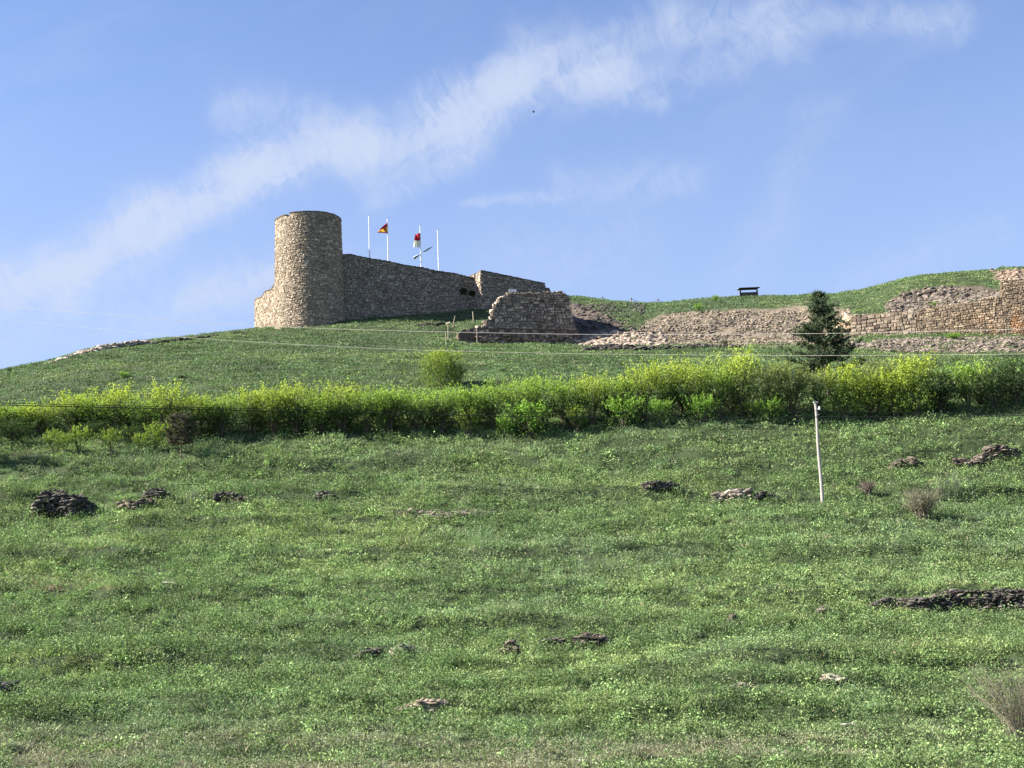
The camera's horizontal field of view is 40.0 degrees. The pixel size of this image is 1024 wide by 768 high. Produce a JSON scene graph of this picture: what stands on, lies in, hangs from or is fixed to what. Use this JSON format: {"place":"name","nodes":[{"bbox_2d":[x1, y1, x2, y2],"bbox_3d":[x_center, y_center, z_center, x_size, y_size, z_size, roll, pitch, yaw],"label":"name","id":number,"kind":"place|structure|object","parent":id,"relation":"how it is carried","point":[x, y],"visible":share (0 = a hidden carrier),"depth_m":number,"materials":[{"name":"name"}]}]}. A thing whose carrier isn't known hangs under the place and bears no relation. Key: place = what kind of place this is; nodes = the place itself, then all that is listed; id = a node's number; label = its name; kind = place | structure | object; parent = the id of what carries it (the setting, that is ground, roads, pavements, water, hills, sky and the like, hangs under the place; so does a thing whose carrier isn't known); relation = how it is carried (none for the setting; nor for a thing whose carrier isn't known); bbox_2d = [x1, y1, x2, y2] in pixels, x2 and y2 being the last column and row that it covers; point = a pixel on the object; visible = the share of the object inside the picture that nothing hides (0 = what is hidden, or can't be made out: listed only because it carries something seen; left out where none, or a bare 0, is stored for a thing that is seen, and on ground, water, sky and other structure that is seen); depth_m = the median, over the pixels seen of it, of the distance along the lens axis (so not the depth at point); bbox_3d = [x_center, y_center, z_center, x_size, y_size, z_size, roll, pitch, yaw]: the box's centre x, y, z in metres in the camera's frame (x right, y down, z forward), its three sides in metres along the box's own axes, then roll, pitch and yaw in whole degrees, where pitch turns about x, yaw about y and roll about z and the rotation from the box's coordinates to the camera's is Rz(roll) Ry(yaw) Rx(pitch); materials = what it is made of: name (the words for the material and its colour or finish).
{"place":"outdoors","nodes":[
{"label":"outdoors","id":0,"kind":"place"},
{"bbox_2d":[4,319,996,355],"bbox_3d":[-7.228,-2.413,55.493,61.623,10.819,1.880,-8,-11,32],"label":"overhead cable","id":1,"kind":"object","parent":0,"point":[572,353],"visible":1,"depth_m":48.86,"materials":[{"name":"metal"}]},
{"bbox_2d":[4,306,1014,334],"bbox_3d":[-7.223,-3.054,55.596,61.717,10.625,1.871,-8,-11,32],"label":"overhead cable","id":2,"kind":"object","parent":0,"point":[576,334],"visible":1,"depth_m":49.83,"materials":[{"name":"metal"}]},
{"bbox_2d":[0,269,1023,767],"bbox_3d":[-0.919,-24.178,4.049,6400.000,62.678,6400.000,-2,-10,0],"label":"hillside","id":3,"kind":"structure","parent":0,"point":[968,445],"depth_m":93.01,"materials":[{"name":"plant"}]},
{"bbox_2d":[0,399,37,434],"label":"shrub","id":4,"kind":"object","parent":3,"relation":"on","point":[2,409],"visible":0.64,"depth_m":110.33,"materials":[{"name":"green plant"}]},
{"bbox_2d":[0,416,39,442],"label":"bush","id":5,"kind":"object","parent":3,"relation":"on","point":[16,429],"visible":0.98,"depth_m":106.97,"materials":[{"name":"green plant"}]},
{"bbox_2d":[3,399,63,435],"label":"shrub","id":6,"kind":"object","parent":3,"relation":"on","point":[41,419],"visible":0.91,"depth_m":109.95,"materials":[{"name":"green plant"}]},
{"bbox_2d":[39,429,68,451],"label":"sapling","id":7,"kind":"object","parent":3,"relation":"on","point":[49,435],"visible":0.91,"depth_m":104.02,"materials":[{"name":"green plant"}]},
{"bbox_2d":[30,489,98,518],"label":"stone heap","id":8,"kind":"structure","parent":3,"relation":"on","point":[59,502],"depth_m":88.52,"materials":[{"name":"stone"}]},
{"bbox_2d":[33,388,103,434],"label":"shrub","id":9,"kind":"object","parent":3,"relation":"on","point":[77,399],"visible":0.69,"depth_m":110.22,"materials":[{"name":"green plant"}]},
{"bbox_2d":[63,422,93,454],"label":"sapling","id":10,"kind":"object","parent":3,"relation":"on","point":[85,432],"visible":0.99,"depth_m":103.49,"materials":[{"name":"green plant"}]},
{"bbox_2d":[50,402,109,429],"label":"undergrowth bush","id":11,"kind":"object","parent":3,"relation":"on","point":[73,416],"visible":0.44,"depth_m":110.54,"materials":[{"name":"green plant"}]},
{"bbox_2d":[48,339,154,362],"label":"ridge wall","id":12,"kind":"structure","parent":3,"relation":"on","point":[110,346],"depth_m":156.27,"materials":[{"name":"stone"}]},
{"bbox_2d":[71,390,132,433],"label":"shrub","id":13,"kind":"object","parent":3,"relation":"on","point":[90,405],"visible":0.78,"depth_m":109.66,"materials":[{"name":"green plant"}]},
{"bbox_2d":[94,424,126,454],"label":"sapling","id":14,"kind":"object","parent":3,"relation":"on","point":[111,434],"visible":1,"depth_m":103.46,"materials":[{"name":"green plant"}]},
{"bbox_2d":[83,377,154,430],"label":"shrub","id":15,"kind":"object","parent":3,"relation":"on","point":[117,395],"visible":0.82,"depth_m":109.33,"materials":[{"name":"green plant"}]},
{"bbox_2d":[93,399,153,428],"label":"undergrowth bush","id":16,"kind":"object","parent":3,"relation":"on","point":[129,423],"visible":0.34,"depth_m":109.72,"materials":[{"name":"green plant"}]},
{"bbox_2d":[111,422,145,442],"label":"bush","id":17,"kind":"object","parent":3,"relation":"on","point":[129,430],"visible":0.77,"depth_m":106.41,"materials":[{"name":"green plant"}]},
{"bbox_2d":[114,498,154,511],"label":"stone heap","id":18,"kind":"object","parent":3,"relation":"on","point":[127,505],"visible":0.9,"depth_m":90.41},
{"bbox_2d":[117,397,159,435],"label":"shrub","id":19,"kind":"object","parent":3,"relation":"on","point":[142,417],"visible":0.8,"depth_m":108.17,"materials":[{"name":"green plant"}]},
{"bbox_2d":[142,418,167,450],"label":"sapling","id":20,"kind":"object","parent":3,"relation":"on","point":[155,431],"visible":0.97,"depth_m":104.10,"materials":[{"name":"green plant"}]},
{"bbox_2d":[142,487,174,502],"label":"dry stone wall","id":21,"kind":"structure","parent":3,"relation":"on","point":[159,492],"depth_m":92.13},
{"bbox_2d":[138,378,195,436],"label":"shrub","id":22,"kind":"object","parent":3,"relation":"on","point":[165,402],"visible":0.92,"depth_m":107.86,"materials":[{"name":"green plant"}]},
{"bbox_2d":[162,411,200,457],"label":"tree","id":23,"kind":"object","parent":3,"relation":"on","point":[175,422],"visible":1,"depth_m":102.47,"materials":[{"name":"brown plant"}]},
{"bbox_2d":[158,382,220,436],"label":"shrub","id":24,"kind":"object","parent":3,"relation":"on","point":[199,418],"visible":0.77,"depth_m":107.80,"materials":[{"name":"green plant"}]},
{"bbox_2d":[191,400,257,430],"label":"undergrowth bush","id":25,"kind":"object","parent":3,"relation":"on","point":[221,415],"visible":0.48,"depth_m":109.35,"materials":[{"name":"green plant"}]},
{"bbox_2d":[194,389,259,435],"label":"shrub","id":26,"kind":"object","parent":3,"relation":"on","point":[225,406],"visible":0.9,"depth_m":108.18,"materials":[{"name":"green plant"}]},
{"bbox_2d":[213,491,252,504],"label":"dry stone wall","id":27,"kind":"structure","parent":3,"relation":"on","point":[224,495],"depth_m":91.78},
{"bbox_2d":[220,383,277,435],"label":"shrub","id":28,"kind":"object","parent":3,"relation":"on","point":[252,423],"visible":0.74,"depth_m":108.67,"materials":[{"name":"green plant"}]},
{"bbox_2d":[254,284,274,327],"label":"curtain wall","id":29,"kind":"structure","parent":3,"relation":"on","point":[264,310],"depth_m":190.05,"materials":[{"name":"stone"}]},
{"bbox_2d":[253,381,300,435],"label":"shrub","id":30,"kind":"object","parent":3,"relation":"on","point":[273,420],"visible":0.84,"depth_m":108.09,"materials":[{"name":"green plant"}]},
{"bbox_2d":[268,374,328,434],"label":"shrub","id":31,"kind":"object","parent":3,"relation":"on","point":[290,416],"visible":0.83,"depth_m":108.19,"materials":[{"name":"green plant"}]},
{"bbox_2d":[274,211,344,328],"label":"round tower","id":32,"kind":"structure","parent":3,"relation":"on","point":[308,283],"depth_m":181.48,"materials":[{"name":"stone"}]},
{"bbox_2d":[296,400,327,434],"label":"bush","id":33,"kind":"object","parent":3,"relation":"on","point":[312,414],"visible":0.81,"depth_m":107.59,"materials":[{"name":"green plant"}]},
{"bbox_2d":[293,388,346,434],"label":"shrub","id":34,"kind":"object","parent":3,"relation":"on","point":[327,418],"visible":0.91,"depth_m":107.92,"materials":[{"name":"green plant"}]},
{"bbox_2d":[319,371,366,434],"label":"shrub","id":35,"kind":"object","parent":3,"relation":"on","point":[341,425],"visible":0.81,"depth_m":108.35,"materials":[{"name":"green plant"}]},
{"bbox_2d":[342,384,394,434],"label":"shrub","id":36,"kind":"object","parent":3,"relation":"on","point":[366,419],"visible":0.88,"depth_m":108.12,"materials":[{"name":"green plant"}]},
{"bbox_2d":[364,381,417,434],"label":"shrub","id":37,"kind":"object","parent":3,"relation":"on","point":[391,424],"visible":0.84,"depth_m":108.16,"materials":[{"name":"green plant"}]},
{"bbox_2d":[342,254,474,319],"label":"curtain wall","id":38,"kind":"structure","parent":3,"relation":"on","point":[377,287],"depth_m":187.67,"materials":[{"name":"stone"}]},
{"bbox_2d":[385,387,446,431],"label":"shrub","id":39,"kind":"object","parent":3,"relation":"on","point":[415,396],"visible":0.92,"depth_m":108.46,"materials":[{"name":"green plant"}]},
{"bbox_2d":[394,697,448,711],"bbox_3d":[-2.982,10.724,46.588,1.832,0.713,1.636,-2,-10,0],"label":"stone heap","id":40,"kind":"object","parent":3,"relation":"on","point":[432,702],"visible":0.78,"depth_m":46.05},
{"bbox_2d":[382,505,493,519],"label":"brushwood","id":41,"kind":"object","parent":3,"relation":"on","point":[448,512],"visible":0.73,"depth_m":88.09,"materials":[{"name":"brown plant"}]},
{"bbox_2d":[406,345,472,387],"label":"bush","id":42,"kind":"object","parent":3,"relation":"on","point":[441,364],"visible":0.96,"depth_m":124.68,"materials":[{"name":"green plant"}]},
{"bbox_2d":[417,380,476,432],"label":"shrub","id":43,"kind":"object","parent":3,"relation":"on","point":[445,416],"visible":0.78,"depth_m":109.18,"materials":[{"name":"green plant"}]},
{"bbox_2d":[439,379,495,433],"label":"shrub","id":44,"kind":"object","parent":3,"relation":"on","point":[466,396],"visible":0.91,"depth_m":108.25,"materials":[{"name":"green plant"}]},
{"bbox_2d":[451,406,484,436],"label":"bush","id":45,"kind":"object","parent":3,"relation":"on","point":[467,427],"visible":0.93,"depth_m":107.54,"materials":[{"name":"green plant"}]},
{"bbox_2d":[469,379,519,431],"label":"shrub","id":46,"kind":"object","parent":3,"relation":"on","point":[485,406],"visible":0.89,"depth_m":108.30,"materials":[{"name":"green plant"}]},
{"bbox_2d":[495,412,517,436],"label":"bush","id":47,"kind":"object","parent":3,"relation":"on","point":[500,423],"visible":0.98,"depth_m":107.17,"materials":[{"name":"green plant"}]},
{"bbox_2d":[470,270,550,309],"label":"bastion","id":48,"kind":"object","parent":3,"relation":"on","point":[490,288],"visible":0.27,"depth_m":191.62,"materials":[{"name":"stone"}]},
{"bbox_2d":[50,468,972,673],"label":"dry stalks","id":49,"kind":"object","parent":3,"relation":"on","point":[954,480],"visible":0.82,"depth_m":74.26,"materials":[{"name":"brown plant"}]},
{"bbox_2d":[0,265,1023,432],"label":"slope grass","id":50,"kind":"structure","parent":3,"relation":"on","point":[436,343],"depth_m":146.28,"materials":[{"name":"plant"}]},
{"bbox_2d":[483,372,548,431],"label":"shrub","id":51,"kind":"object","parent":3,"relation":"on","point":[511,394],"visible":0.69,"depth_m":108.47,"materials":[{"name":"green plant"}]},
{"bbox_2d":[455,290,580,343],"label":"ruined wall","id":52,"kind":"structure","parent":3,"relation":"on","point":[545,317],"depth_m":169.81,"materials":[{"name":"stone"}]},
{"bbox_2d":[493,398,553,437],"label":"bush","id":53,"kind":"object","parent":3,"relation":"on","point":[531,423],"visible":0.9,"depth_m":106.94,"materials":[{"name":"green plant"}]},
{"bbox_2d":[508,369,570,431],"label":"shrub","id":54,"kind":"object","parent":3,"relation":"on","point":[536,396],"visible":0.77,"depth_m":108.25,"materials":[{"name":"green plant"}]},
{"bbox_2d":[543,373,592,428],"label":"shrub","id":55,"kind":"object","parent":3,"relation":"on","point":[563,391],"visible":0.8,"depth_m":108.87,"materials":[{"name":"green plant"}]},
{"bbox_2d":[563,401,588,431],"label":"bush","id":56,"kind":"object","parent":3,"relation":"on","point":[574,408],"visible":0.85,"depth_m":107.42,"materials":[{"name":"green plant"}]},
{"bbox_2d":[572,631,607,646],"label":"dry stone wall","id":57,"kind":"structure","parent":3,"relation":"on","point":[597,637],"depth_m":57.40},
{"bbox_2d":[568,368,618,425],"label":"shrub","id":58,"kind":"object","parent":3,"relation":"on","point":[595,399],"visible":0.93,"depth_m":108.43,"materials":[{"name":"green plant"}]},
{"bbox_2d":[573,302,646,333],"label":"bank rubble","id":59,"kind":"object","parent":3,"relation":"on","point":[599,318],"visible":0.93,"depth_m":180.69,"materials":[{"name":"stone"}]},
{"bbox_2d":[581,344,647,350],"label":"dry stone wall","id":60,"kind":"structure","parent":3,"relation":"on","point":[602,347],"depth_m":153.25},
{"bbox_2d":[594,372,643,423],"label":"shrub","id":61,"kind":"object","parent":3,"relation":"on","point":[615,388],"visible":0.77,"depth_m":108.04,"materials":[{"name":"green plant"}]},
{"bbox_2d":[576,330,669,345],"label":"fallen blocks","id":62,"kind":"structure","parent":3,"relation":"on","point":[602,339],"depth_m":167.96,"materials":[{"name":"stone"}]},
{"bbox_2d":[602,390,649,428],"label":"bush","id":63,"kind":"object","parent":3,"relation":"on","point":[629,408],"visible":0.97,"depth_m":107.00,"materials":[{"name":"green plant"}]},
{"bbox_2d":[610,352,669,422],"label":"shrub","id":64,"kind":"object","parent":3,"relation":"on","point":[642,390],"visible":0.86,"depth_m":107.98,"materials":[{"name":"green plant"}]},
{"bbox_2d":[639,396,675,424],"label":"bush","id":65,"kind":"object","parent":3,"relation":"on","point":[655,404],"visible":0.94,"depth_m":106.76,"materials":[{"name":"green plant"}]},
{"bbox_2d":[641,480,679,491],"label":"dry stone wall","id":66,"kind":"structure","parent":3,"relation":"on","point":[655,485],"depth_m":93.79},
{"bbox_2d":[639,354,696,420],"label":"shrub","id":67,"kind":"object","parent":3,"relation":"on","point":[674,380],"visible":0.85,"depth_m":108.27,"materials":[{"name":"green plant"}]},
{"bbox_2d":[667,353,719,419],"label":"shrub","id":68,"kind":"object","parent":3,"relation":"on","point":[698,394],"visible":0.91,"depth_m":107.71,"materials":[{"name":"green plant"}]},
{"bbox_2d":[648,343,740,349],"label":"dry stone wall","id":69,"kind":"structure","parent":3,"relation":"on","point":[693,345],"depth_m":154.99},
{"bbox_2d":[678,391,723,422],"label":"bush","id":70,"kind":"object","parent":3,"relation":"on","point":[706,402],"visible":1,"depth_m":106.65,"materials":[{"name":"green plant"}]},
{"bbox_2d":[683,361,737,417],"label":"shrub","id":71,"kind":"object","parent":3,"relation":"on","point":[721,379],"visible":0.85,"depth_m":107.88,"materials":[{"name":"green plant"}]},
{"bbox_2d":[709,487,752,502],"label":"dry stone wall","id":72,"kind":"structure","parent":3,"relation":"on","point":[720,496],"depth_m":93.10,"materials":[{"name":"stone"}]},
{"bbox_2d":[620,308,853,344],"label":"scree rubble","id":73,"kind":"object","parent":3,"relation":"on","point":[720,315],"visible":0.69,"depth_m":171.99,"materials":[{"name":"stone"}]},
{"bbox_2d":[707,339,767,418],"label":"shrub","id":74,"kind":"object","parent":3,"relation":"on","point":[740,373],"visible":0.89,"depth_m":107.96,"materials":[{"name":"green plant"}]},
{"bbox_2d":[731,353,794,416],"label":"shrub","id":75,"kind":"object","parent":3,"relation":"on","point":[768,389],"visible":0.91,"depth_m":107.50,"materials":[{"name":"green plant"}]},
{"bbox_2d":[753,394,787,421],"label":"bush","id":76,"kind":"object","parent":3,"relation":"on","point":[764,407],"visible":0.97,"depth_m":106.67,"materials":[{"name":"green plant"}]},
{"bbox_2d":[765,352,825,416],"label":"shrub","id":77,"kind":"object","parent":3,"relation":"on","point":[796,388],"visible":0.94,"depth_m":107.56,"materials":[{"name":"green plant"}]},
{"bbox_2d":[782,365,842,417],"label":"shrub","id":78,"kind":"object","parent":3,"relation":"on","point":[816,396],"visible":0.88,"depth_m":107.57,"materials":[{"name":"green plant"}]},
{"bbox_2d":[813,401,823,502],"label":"utility pole","id":79,"kind":"object","parent":3,"relation":"on","point":[818,456],"visible":1,"depth_m":92.73,"materials":[{"name":"grey"}]},
{"bbox_2d":[10,403,768,412],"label":"overhead cable","id":80,"kind":"object","parent":79,"relation":"attached to","point":[423,411],"visible":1,"depth_m":91.62,"materials":[{"name":"metal"}]},
{"bbox_2d":[5,405,804,418],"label":"overhead cable","id":81,"kind":"object","parent":79,"relation":"attached to","point":[408,414],"visible":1,"depth_m":91.43,"materials":[{"name":"metal"}]},
{"bbox_2d":[776,289,868,393],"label":"conifer tree","id":82,"kind":"object","parent":3,"relation":"on","point":[825,316],"visible":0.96,"depth_m":114.76,"materials":[{"name":"green plant"}]},
{"bbox_2d":[815,357,872,419],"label":"shrub","id":83,"kind":"object","parent":3,"relation":"on","point":[843,388],"visible":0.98,"depth_m":107.35,"materials":[{"name":"green plant"}]},
{"bbox_2d":[844,367,899,417],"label":"shrub","id":84,"kind":"object","parent":3,"relation":"on","point":[868,402],"visible":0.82,"depth_m":107.56,"materials":[{"name":"green plant"}]},
{"bbox_2d":[850,311,917,336],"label":"rampart wall","id":85,"kind":"structure","parent":3,"relation":"on","point":[896,322],"depth_m":163.01,"materials":[{"name":"stone"}]},
{"bbox_2d":[855,351,915,416],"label":"shrub","id":86,"kind":"object","parent":3,"relation":"on","point":[869,367],"visible":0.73,"depth_m":108.19,"materials":[{"name":"green plant"}]},
{"bbox_2d":[870,361,918,418],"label":"shrub","id":87,"kind":"object","parent":3,"relation":"on","point":[897,401],"visible":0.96,"depth_m":106.74,"materials":[{"name":"green plant"}]},
{"bbox_2d":[888,456,923,470],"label":"stone heap","id":88,"kind":"object","parent":3,"relation":"on","point":[914,462],"visible":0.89,"depth_m":98.82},
{"bbox_2d":[887,348,947,417],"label":"shrub","id":89,"kind":"object","parent":3,"relation":"on","point":[922,365],"visible":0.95,"depth_m":106.48,"materials":[{"name":"green plant"}]},
{"bbox_2d":[897,486,943,520],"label":"bare bush","id":90,"kind":"object","parent":3,"relation":"on","point":[918,505],"visible":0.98,"depth_m":87.03,"materials":[{"name":"brown plant"}]},
{"bbox_2d":[851,336,1023,352],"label":"terrace rubble","id":91,"kind":"object","parent":3,"relation":"on","point":[897,343],"visible":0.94,"depth_m":153.91,"materials":[{"name":"stone"}]},
{"bbox_2d":[912,362,963,413],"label":"shrub","id":92,"kind":"object","parent":3,"relation":"on","point":[942,393],"visible":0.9,"depth_m":106.75,"materials":[{"name":"green plant"}]},
{"bbox_2d":[884,286,1000,312],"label":"mound rubble","id":93,"kind":"object","parent":3,"relation":"on","point":[944,294],"visible":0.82,"depth_m":168.78,"materials":[{"name":"stone"}]},
{"bbox_2d":[867,588,1023,613],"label":"stone heap","id":94,"kind":"structure","parent":3,"relation":"on","point":[1015,597],"depth_m":64.21,"materials":[{"name":"stone"}]},
{"bbox_2d":[916,296,1004,334],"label":"rampart wall","id":95,"kind":"structure","parent":3,"relation":"on","point":[983,316],"depth_m":159.19,"materials":[{"name":"stone"}]},
{"bbox_2d":[936,355,998,411],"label":"shrub","id":96,"kind":"object","parent":3,"relation":"on","point":[965,375],"visible":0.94,"depth_m":106.88,"materials":[{"name":"green plant"}]},
{"bbox_2d":[949,651,1023,739],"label":"bare bush","id":97,"kind":"object","parent":3,"relation":"on","point":[1013,716],"visible":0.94,"depth_m":41.09,"materials":[{"name":"beige plant"}]},
{"bbox_2d":[952,444,1020,466],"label":"stone heap","id":98,"kind":"structure","parent":3,"relation":"on","point":[1006,451],"depth_m":99.68,"materials":[{"name":"stone"}]},
{"bbox_2d":[969,363,1023,410],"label":"shrub","id":99,"kind":"object","parent":3,"relation":"on","point":[995,401],"visible":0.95,"depth_m":106.77,"materials":[{"name":"green plant"}]},
{"bbox_2d":[983,347,1023,405],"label":"shrub","id":100,"kind":"object","parent":3,"relation":"on","point":[1018,388],"visible":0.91,"depth_m":107.00,"materials":[{"name":"green plant"}]},
{"bbox_2d":[989,268,1023,279],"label":"soil stones","id":101,"kind":"object","parent":3,"relation":"on","point":[1016,272],"visible":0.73,"depth_m":175.94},
{"bbox_2d":[999,279,1023,334],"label":"rampart wall","id":102,"kind":"structure","parent":3,"relation":"on","point":[1012,293],"depth_m":157.13,"materials":[{"name":"stone"}]},
{"bbox_2d":[0,0,1023,368],"label":"sky","id":103,"kind":"structure","parent":0,"point":[152,152],"materials":[{"name":"blue"}]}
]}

